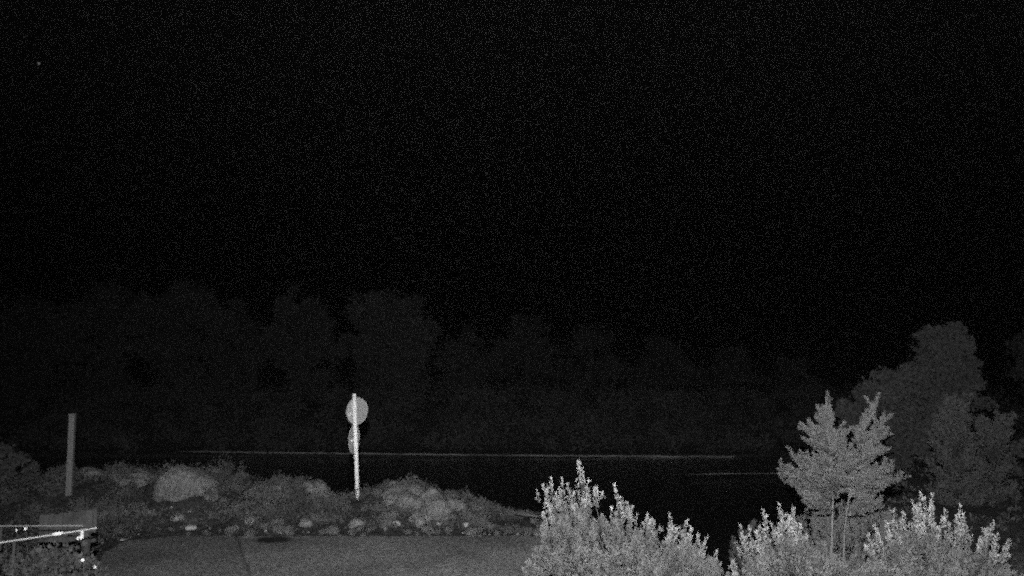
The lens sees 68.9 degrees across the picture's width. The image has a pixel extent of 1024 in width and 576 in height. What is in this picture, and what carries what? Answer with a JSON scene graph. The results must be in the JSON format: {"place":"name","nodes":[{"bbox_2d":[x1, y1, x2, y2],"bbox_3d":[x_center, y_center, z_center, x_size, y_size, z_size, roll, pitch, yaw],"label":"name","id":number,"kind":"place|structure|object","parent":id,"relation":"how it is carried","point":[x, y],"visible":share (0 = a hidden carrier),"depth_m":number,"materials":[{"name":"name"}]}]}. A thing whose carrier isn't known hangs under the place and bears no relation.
{"place":"outdoors","nodes":[
{"label":"outdoors","id":0,"kind":"place"},
{"bbox_2d":[120,508,131,515],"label":"rubble stone","id":1,"kind":"object","parent":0,"point":[129,511],"visible":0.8,"depth_m":14.55,"materials":[{"name":"grey stone"}]},
{"bbox_2d":[211,467,222,473],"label":"rubble stone","id":2,"kind":"object","parent":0,"point":[217,468],"visible":0.71,"depth_m":16.22,"materials":[{"name":"grey stone"}]},
{"bbox_2d":[94,536,619,575],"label":"pavement","id":3,"kind":"structure","parent":0,"point":[337,556],"depth_m":12.50,"materials":[{"name":"grey asphalt"}]},
{"bbox_2d":[24,527,28,574],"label":"post","id":4,"kind":"object","parent":3,"relation":"on","point":[25,528],"visible":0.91,"depth_m":8.12,"materials":[{"name":"grey metal"}]},
{"bbox_2d":[0,525,83,557],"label":"metal rail","id":5,"kind":"object","parent":3,"relation":"on","point":[1,526],"visible":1,"depth_m":8.79,"materials":[{"name":"grey metal"}]},
{"bbox_2d":[0,527,96,568],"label":"metal rail","id":6,"kind":"object","parent":3,"relation":"on","point":[52,534],"visible":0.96,"depth_m":7.86,"materials":[{"name":"grey metal"}]},
{"bbox_2d":[0,538,108,575],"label":"leafy shrub","id":7,"kind":"object","parent":3,"relation":"on","point":[45,557],"visible":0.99,"depth_m":7.72,"materials":[{"name":"leaf"},{"name":"dark bark"}]},
{"bbox_2d":[38,508,96,575],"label":"board panel","id":8,"kind":"object","parent":3,"relation":"on","point":[86,518],"visible":0.91,"depth_m":9.55,"materials":[{"name":"wood"}]},
{"bbox_2d":[371,502,382,510],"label":"rubble stone","id":9,"kind":"object","parent":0,"point":[375,504],"visible":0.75,"depth_m":14.90,"materials":[{"name":"grey stone"}]},
{"bbox_2d":[0,457,867,575],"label":"water","id":10,"kind":"structure","parent":0,"point":[717,509],"depth_m":23.39,"materials":[{"name":"black liquid"}]},
{"bbox_2d":[0,331,1023,575],"bbox_3d":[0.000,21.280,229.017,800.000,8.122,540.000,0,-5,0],"label":"ground","id":11,"kind":"structure","parent":0,"point":[838,359],"depth_m":32.39,"materials":[{"name":"soil"}]},
{"bbox_2d":[0,442,39,485],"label":"bush","id":12,"kind":"object","parent":11,"relation":"on","point":[8,466],"visible":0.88,"depth_m":17.12,"materials":[{"name":"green plant"}]},
{"bbox_2d":[65,413,76,495],"bbox_3d":[-8.961,3.439,15.159,0.127,1.764,0.118,1,-5,-11],"label":"timber post","id":13,"kind":"object","parent":11,"relation":"on","point":[70,454],"visible":0.82,"depth_m":15.12,"materials":[{"name":"grey wood"}]},
{"bbox_2d":[74,467,107,475],"bbox_3d":[-9.253,4.164,16.363,0.683,0.488,0.633,4,-6,-39],"label":"boulder","id":14,"kind":"object","parent":11,"relation":"on","point":[91,470],"visible":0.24,"depth_m":16.22,"materials":[{"name":"grey stone"}]},
{"bbox_2d":[40,278,155,399],"bbox_3d":[-21.444,3.156,38.689,5.443,7.394,4.323,0,-5,0],"label":"broadleaf tree","id":15,"kind":"object","parent":11,"relation":"on","point":[74,326],"visible":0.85,"depth_m":38.37,"materials":[{"name":"black plant"}]},
{"bbox_2d":[97,509,112,520],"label":"rubble stone","id":16,"kind":"object","parent":11,"relation":"on","point":[103,513],"visible":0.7,"depth_m":14.38,"materials":[{"name":"grey stone"}]},
{"bbox_2d":[115,523,125,531],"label":"rubble stone","id":17,"kind":"object","parent":11,"relation":"on","point":[119,525],"visible":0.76,"depth_m":14.11,"materials":[{"name":"grey stone"}]},
{"bbox_2d":[111,467,153,486],"bbox_3d":[-8.118,4.180,16.055,1.113,0.598,0.843,3,-6,-29],"label":"boulder","id":18,"kind":"object","parent":11,"relation":"on","point":[141,480],"visible":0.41,"depth_m":15.84,"materials":[{"name":"grey stone"}]},
{"bbox_2d":[133,524,141,529],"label":"rubble stone","id":19,"kind":"object","parent":11,"relation":"on","point":[137,527],"visible":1,"depth_m":14.14,"materials":[{"name":"grey stone"}]},
{"bbox_2d":[148,474,158,479],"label":"rubble stone","id":20,"kind":"object","parent":11,"relation":"on","point":[153,475],"visible":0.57,"depth_m":15.94,"materials":[{"name":"grey stone"}]},
{"bbox_2d":[123,277,218,392],"bbox_3d":[-18.227,3.051,39.679,5.584,7.615,4.636,0,-5,0],"label":"broadleaf tree","id":21,"kind":"object","parent":11,"relation":"on","point":[188,305],"visible":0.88,"depth_m":39.27,"materials":[{"name":"black plant"}]},
{"bbox_2d":[170,511,184,521],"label":"stone","id":22,"kind":"object","parent":11,"relation":"on","point":[180,516],"visible":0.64,"depth_m":14.47,"materials":[{"name":"grey stone"}]},
{"bbox_2d":[152,465,219,501],"bbox_3d":[-6.680,4.149,15.316,1.256,1.039,0.933,6,-6,-17],"label":"boulder","id":23,"kind":"object","parent":11,"relation":"on","point":[171,483],"visible":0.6,"depth_m":14.98,"materials":[{"name":"grey stone"}]},
{"bbox_2d":[184,524,196,530],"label":"stone","id":24,"kind":"object","parent":11,"relation":"on","point":[191,527],"visible":1,"depth_m":14.11,"materials":[{"name":"grey stone"}]},
{"bbox_2d":[201,530,209,534],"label":"rubble stone","id":25,"kind":"object","parent":11,"relation":"on","point":[204,532],"visible":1,"depth_m":13.97,"materials":[{"name":"grey stone"}]},
{"bbox_2d":[202,493,218,499],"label":"boulder","id":26,"kind":"object","parent":11,"relation":"on","point":[216,496],"visible":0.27,"depth_m":15.21,"materials":[{"name":"grey stone"}]},
{"bbox_2d":[224,525,237,533],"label":"rubble stone","id":27,"kind":"object","parent":11,"relation":"on","point":[231,529],"visible":0.93,"depth_m":14.01,"materials":[{"name":"grey stone"}]},
{"bbox_2d":[194,294,275,397],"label":"broadleaf tree","id":28,"kind":"object","parent":11,"relation":"on","point":[249,346],"visible":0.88,"depth_m":40.34,"materials":[{"name":"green plant"}]},
{"bbox_2d":[230,482,240,489],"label":"rubble stone","id":29,"kind":"object","parent":11,"relation":"on","point":[236,484],"visible":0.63,"depth_m":15.95,"materials":[{"name":"grey stone"}]},
{"bbox_2d":[244,527,255,537],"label":"rubble stone","id":30,"kind":"object","parent":11,"relation":"on","point":[249,532],"visible":0.9,"depth_m":13.86,"materials":[{"name":"grey stone"}]},
{"bbox_2d":[243,481,284,497],"bbox_3d":[-5.249,4.468,15.983,0.861,0.632,0.782,-1,-5,16],"label":"boulder","id":31,"kind":"object","parent":11,"relation":"on","point":[255,487],"visible":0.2,"depth_m":15.80,"materials":[{"name":"grey stone"}]},
{"bbox_2d":[259,522,270,529],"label":"rubble stone","id":32,"kind":"object","parent":11,"relation":"on","point":[265,525],"visible":0.99,"depth_m":14.18,"materials":[{"name":"grey stone"}]},
{"bbox_2d":[271,523,282,533],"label":"rubble stone","id":33,"kind":"object","parent":11,"relation":"on","point":[276,528],"visible":0.91,"depth_m":14.02,"materials":[{"name":"grey stone"}]},
{"bbox_2d":[270,517,284,526],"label":"rubble stone","id":34,"kind":"object","parent":11,"relation":"on","point":[277,520],"visible":0.69,"depth_m":14.24,"materials":[{"name":"grey stone"}]},
{"bbox_2d":[281,524,295,535],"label":"rubble stone","id":35,"kind":"object","parent":11,"relation":"on","point":[288,530],"visible":0.99,"depth_m":13.96,"materials":[{"name":"grey stone"}]},
{"bbox_2d":[259,282,352,397],"bbox_3d":[-10.991,3.137,39.602,5.140,6.836,4.451,0,-5,0],"label":"broadleaf tree","id":36,"kind":"object","parent":11,"relation":"on","point":[282,345],"visible":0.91,"depth_m":39.30,"materials":[{"name":"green plant"}]},
{"bbox_2d":[299,518,312,526],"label":"stone","id":37,"kind":"object","parent":11,"relation":"on","point":[303,521],"visible":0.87,"depth_m":14.40,"materials":[{"name":"grey stone"}]},
{"bbox_2d":[299,479,330,501],"bbox_3d":[-4.227,4.399,15.880,0.706,0.630,0.600,-1,-5,10],"label":"boulder","id":38,"kind":"object","parent":11,"relation":"on","point":[319,486],"visible":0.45,"depth_m":15.75,"materials":[{"name":"grey stone"}]},
{"bbox_2d":[324,523,339,534],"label":"rubble stone","id":39,"kind":"object","parent":11,"relation":"on","point":[332,529],"visible":0.93,"depth_m":14.03,"materials":[{"name":"grey stone"}]},
{"bbox_2d":[347,528,355,535],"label":"rubble stone","id":40,"kind":"object","parent":11,"relation":"on","point":[351,531],"visible":0.96,"depth_m":13.95,"materials":[{"name":"grey stone"}]},
{"bbox_2d":[348,517,365,529],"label":"stone","id":41,"kind":"object","parent":11,"relation":"on","point":[353,523],"visible":0.78,"depth_m":14.27,"materials":[{"name":"grey stone"}]},
{"bbox_2d":[346,394,367,499],"bbox_3d":[-3.292,3.507,15.825,0.254,2.519,0.634,-2,-5,17],"label":"road sign","id":42,"kind":"object","parent":11,"relation":"on","point":[356,411],"visible":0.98,"depth_m":15.78,"materials":[{"name":"metal"}]},
{"bbox_2d":[355,525,363,531],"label":"rubble stone","id":43,"kind":"object","parent":11,"relation":"on","point":[358,528],"visible":0.96,"depth_m":14.15,"materials":[{"name":"grey stone"}]},
{"bbox_2d":[354,516,367,522],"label":"rubble stone","id":44,"kind":"object","parent":11,"relation":"on","point":[362,517],"visible":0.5,"depth_m":14.48,"materials":[{"name":"grey stone"}]},
{"bbox_2d":[360,504,368,511],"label":"rubble stone","id":45,"kind":"object","parent":11,"relation":"on","point":[362,509],"visible":0.84,"depth_m":15.01,"materials":[{"name":"grey stone"}]},
{"bbox_2d":[365,526,372,531],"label":"rubble stone","id":46,"kind":"object","parent":11,"relation":"on","point":[368,529],"visible":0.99,"depth_m":14.14,"materials":[{"name":"grey stone"}]},
{"bbox_2d":[371,488,382,498],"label":"rubble stone","id":47,"kind":"object","parent":11,"relation":"on","point":[377,490],"visible":0.87,"depth_m":15.25,"materials":[{"name":"grey stone"}]},
{"bbox_2d":[378,517,392,527],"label":"rubble stone","id":48,"kind":"object","parent":11,"relation":"on","point":[384,521],"visible":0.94,"depth_m":14.25,"materials":[{"name":"grey stone"}]},
{"bbox_2d":[380,480,396,489],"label":"boulder","id":49,"kind":"object","parent":11,"relation":"on","point":[389,483],"visible":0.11,"depth_m":15.60,"materials":[{"name":"grey stone"}]},
{"bbox_2d":[383,509,399,519],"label":"rubble stone","id":50,"kind":"object","parent":11,"relation":"on","point":[388,513],"visible":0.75,"depth_m":14.48,"materials":[{"name":"grey stone"}]},
{"bbox_2d":[341,287,442,400],"bbox_3d":[-6.176,3.322,38.109,5.284,6.935,4.026,0,-5,0],"label":"broadleaf tree","id":51,"kind":"object","parent":11,"relation":"on","point":[411,337],"visible":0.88,"depth_m":37.49,"materials":[{"name":"black plant"}]},
{"bbox_2d":[381,482,426,511],"bbox_3d":[-2.168,4.454,15.188,1.079,0.904,0.914,-5,-6,10],"label":"boulder","id":52,"kind":"object","parent":11,"relation":"on","point":[405,499],"visible":0.34,"depth_m":15.01,"materials":[{"name":"grey stone"}]},
{"bbox_2d":[404,529,411,534],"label":"rubble stone","id":53,"kind":"object","parent":11,"relation":"on","point":[407,531],"visible":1,"depth_m":14.01,"materials":[{"name":"grey stone"}]},
{"bbox_2d":[413,515,425,527],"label":"stone","id":54,"kind":"object","parent":11,"relation":"on","point":[418,521],"visible":0.77,"depth_m":14.30,"materials":[{"name":"grey stone"}]},
{"bbox_2d":[408,511,432,523],"bbox_3d":[-1.760,4.514,14.566,0.498,0.313,0.367,6,-5,4],"label":"boulder","id":55,"kind":"object","parent":11,"relation":"on","point":[419,514],"visible":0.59,"depth_m":14.48,"materials":[{"name":"grey stone"}]},
{"bbox_2d":[420,524,433,532],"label":"rubble stone","id":56,"kind":"object","parent":11,"relation":"on","point":[424,528],"visible":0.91,"depth_m":14.05,"materials":[{"name":"grey stone"}]},
{"bbox_2d":[417,487,452,520],"bbox_3d":[-1.581,4.343,14.863,0.713,0.715,0.811,3,-6,-35],"label":"boulder","id":57,"kind":"object","parent":11,"relation":"on","point":[434,503],"visible":0.57,"depth_m":14.61,"materials":[{"name":"grey stone"}]},
{"bbox_2d":[434,529,440,534],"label":"rubble stone","id":58,"kind":"object","parent":11,"relation":"on","point":[437,531],"visible":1,"depth_m":14.01,"materials":[{"name":"grey stone"}]},
{"bbox_2d":[444,525,452,532],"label":"rubble stone","id":59,"kind":"object","parent":11,"relation":"on","point":[447,528],"visible":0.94,"depth_m":14.10,"materials":[{"name":"grey stone"}]},
{"bbox_2d":[448,513,457,519],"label":"rubble stone","id":60,"kind":"object","parent":11,"relation":"on","point":[451,516],"visible":0.93,"depth_m":14.57,"materials":[{"name":"grey stone"}]},
{"bbox_2d":[442,490,467,500],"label":"boulder","id":61,"kind":"object","parent":11,"relation":"on","point":[454,492],"visible":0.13,"depth_m":15.79,"materials":[{"name":"grey stone"}]},
{"bbox_2d":[447,498,466,510],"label":"boulder","id":62,"kind":"object","parent":11,"relation":"on","point":[453,503],"visible":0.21,"depth_m":15.06,"materials":[{"name":"grey stone"}]},
{"bbox_2d":[181,451,734,456],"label":"shoreline","id":63,"kind":"structure","parent":11,"relation":"on","point":[455,454],"depth_m":28.89,"materials":[{"name":"stone"}]},
{"bbox_2d":[427,321,507,394],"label":"broadleaf tree","id":64,"kind":"object","parent":11,"relation":"on","point":[460,355],"visible":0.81,"depth_m":41.66,"materials":[{"name":"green plant"}]},
{"bbox_2d":[465,527,478,536],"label":"rubble stone","id":65,"kind":"object","parent":11,"relation":"on","point":[472,531],"visible":0.89,"depth_m":13.90,"materials":[{"name":"grey stone"}]},
{"bbox_2d":[475,526,483,532],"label":"rubble stone","id":66,"kind":"object","parent":11,"relation":"on","point":[480,528],"visible":0.52,"depth_m":14.17,"materials":[{"name":"grey stone"}]},
{"bbox_2d":[493,529,500,535],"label":"rubble stone","id":67,"kind":"object","parent":11,"relation":"on","point":[496,532],"visible":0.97,"depth_m":13.95,"materials":[{"name":"grey stone"}]},
{"bbox_2d":[506,509,516,514],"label":"rubble stone","id":68,"kind":"object","parent":11,"relation":"on","point":[513,510],"visible":0.58,"depth_m":15.95,"materials":[{"name":"grey stone"}]},
{"bbox_2d":[0,375,1023,454],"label":"undergrowth","id":69,"kind":"object","parent":11,"relation":"on","point":[221,394],"visible":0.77,"depth_m":32.82,"materials":[{"name":"plant"}]},
{"bbox_2d":[0,447,1023,575],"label":"weeds","id":70,"kind":"object","parent":11,"relation":"on","point":[334,500],"visible":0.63,"depth_m":15.01,"materials":[{"name":"plant"}]},
{"bbox_2d":[523,532,530,536],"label":"rubble stone","id":71,"kind":"object","parent":11,"relation":"on","point":[526,534],"visible":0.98,"depth_m":13.87,"materials":[{"name":"grey stone"}]},
{"bbox_2d":[514,513,546,517],"bbox_3d":[0.386,4.490,14.715,0.750,0.056,0.022,-2,-5,24],"label":"rod","id":72,"kind":"object","parent":11,"relation":"on","point":[529,515],"visible":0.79,"depth_m":14.72,"materials":[{"name":"grey metal"}]},
{"bbox_2d":[488,312,578,393],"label":"broadleaf tree","id":73,"kind":"object","parent":11,"relation":"on","point":[531,342],"visible":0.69,"depth_m":43.56,"materials":[{"name":"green plant"}]},
{"bbox_2d":[529,513,541,523],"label":"rubble stone","id":74,"kind":"object","parent":11,"relation":"on","point":[532,519],"visible":0.69,"depth_m":15.35,"materials":[{"name":"grey stone"}]},
{"bbox_2d":[532,527,540,534],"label":"rubble stone","id":75,"kind":"object","parent":11,"relation":"on","point":[536,530],"visible":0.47,"depth_m":14.12,"materials":[{"name":"grey stone"}]},
{"bbox_2d":[534,520,543,526],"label":"rubble stone","id":76,"kind":"object","parent":11,"relation":"on","point":[537,523],"visible":0.48,"depth_m":15.02,"materials":[{"name":"grey stone"}]},
{"bbox_2d":[552,318,634,389],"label":"broadleaf tree","id":77,"kind":"object","parent":11,"relation":"on","point":[607,367],"visible":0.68,"depth_m":44.22,"materials":[{"name":"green plant"}]},
{"bbox_2d":[521,459,731,575],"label":"feathery shrub","id":78,"kind":"object","parent":11,"relation":"on","point":[668,559],"visible":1,"depth_m":8.67,"materials":[{"name":"grey plant"}]},
{"bbox_2d":[692,473,775,474],"bbox_3d":[7.528,6.017,24.178,3.961,0.083,0.107,1,-5,-9],"label":"road marking","id":79,"kind":"object","parent":11,"relation":"on","point":[738,473],"visible":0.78,"depth_m":24.11,"materials":[{"name":"paint"}]},
{"bbox_2d":[728,518,778,575],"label":"shrub","id":80,"kind":"object","parent":11,"relation":"on","point":[748,543],"visible":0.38,"depth_m":12.65,"materials":[{"name":"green plant"}]},
{"bbox_2d":[728,500,878,575],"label":"feathery shrub","id":81,"kind":"object","parent":11,"relation":"on","point":[760,565],"visible":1,"depth_m":8.49,"materials":[{"name":"grey plant"}]},
{"bbox_2d":[777,389,911,563],"bbox_3d":[5.232,3.129,11.807,2.189,3.034,1.641,0,-5,0],"label":"conifer tree","id":82,"kind":"object","parent":11,"relation":"on","point":[814,485],"visible":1,"depth_m":11.71,"materials":[{"name":"grey plant"}]},
{"bbox_2d":[775,497,923,575],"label":"shrub","id":83,"kind":"object","parent":11,"relation":"on","point":[856,526],"visible":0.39,"depth_m":12.27,"materials":[{"name":"grey plant"}]},
{"bbox_2d":[834,363,940,469],"bbox_3d":[10.325,3.656,20.726,3.016,3.129,2.143,0,-5,0],"label":"broadleaf tree","id":84,"kind":"object","parent":11,"relation":"on","point":[900,394],"visible":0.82,"depth_m":20.44,"materials":[{"name":"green plant"}]},
{"bbox_2d":[864,491,1023,575],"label":"feathery shrub","id":85,"kind":"object","parent":11,"relation":"on","point":[957,559],"visible":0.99,"depth_m":8.48,"materials":[{"name":"grey plant"}]},
{"bbox_2d":[896,321,995,462],"bbox_3d":[12.607,3.046,22.032,2.812,4.162,2.376,0,-5,0],"label":"broadleaf tree","id":86,"kind":"object","parent":11,"relation":"on","point":[940,368],"visible":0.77,"depth_m":21.55,"materials":[{"name":"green plant"}]},
{"bbox_2d":[919,391,995,507],"bbox_3d":[9.386,3.889,15.718,1.303,3.381,2.338,-4,-6,39],"label":"conifer tree","id":87,"kind":"object","parent":11,"relation":"on","point":[956,436],"visible":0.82,"depth_m":15.46,"materials":[{"name":"grey plant"}]},
{"bbox_2d":[948,436,1023,475],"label":"broadleaf tree","id":88,"kind":"object","parent":11,"relation":"on","point":[1018,451],"visible":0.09,"depth_m":19.41,"materials":[{"name":"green plant"}]},
{"bbox_2d":[965,405,1023,503],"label":"conifer tree","id":89,"kind":"object","parent":11,"relation":"on","point":[996,439],"visible":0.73,"depth_m":16.03,"materials":[{"name":"grey plant"}]},
{"bbox_2d":[1004,330,1023,415],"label":"broadleaf tree","id":90,"kind":"object","parent":11,"relation":"on","point":[1018,344],"visible":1,"depth_m":29.92,"materials":[{"name":"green plant"}]},
{"bbox_2d":[0,0,1023,332],"label":"sky","id":91,"kind":"structure","parent":0,"point":[634,165],"materials":[{"name":"black"}]}
]}

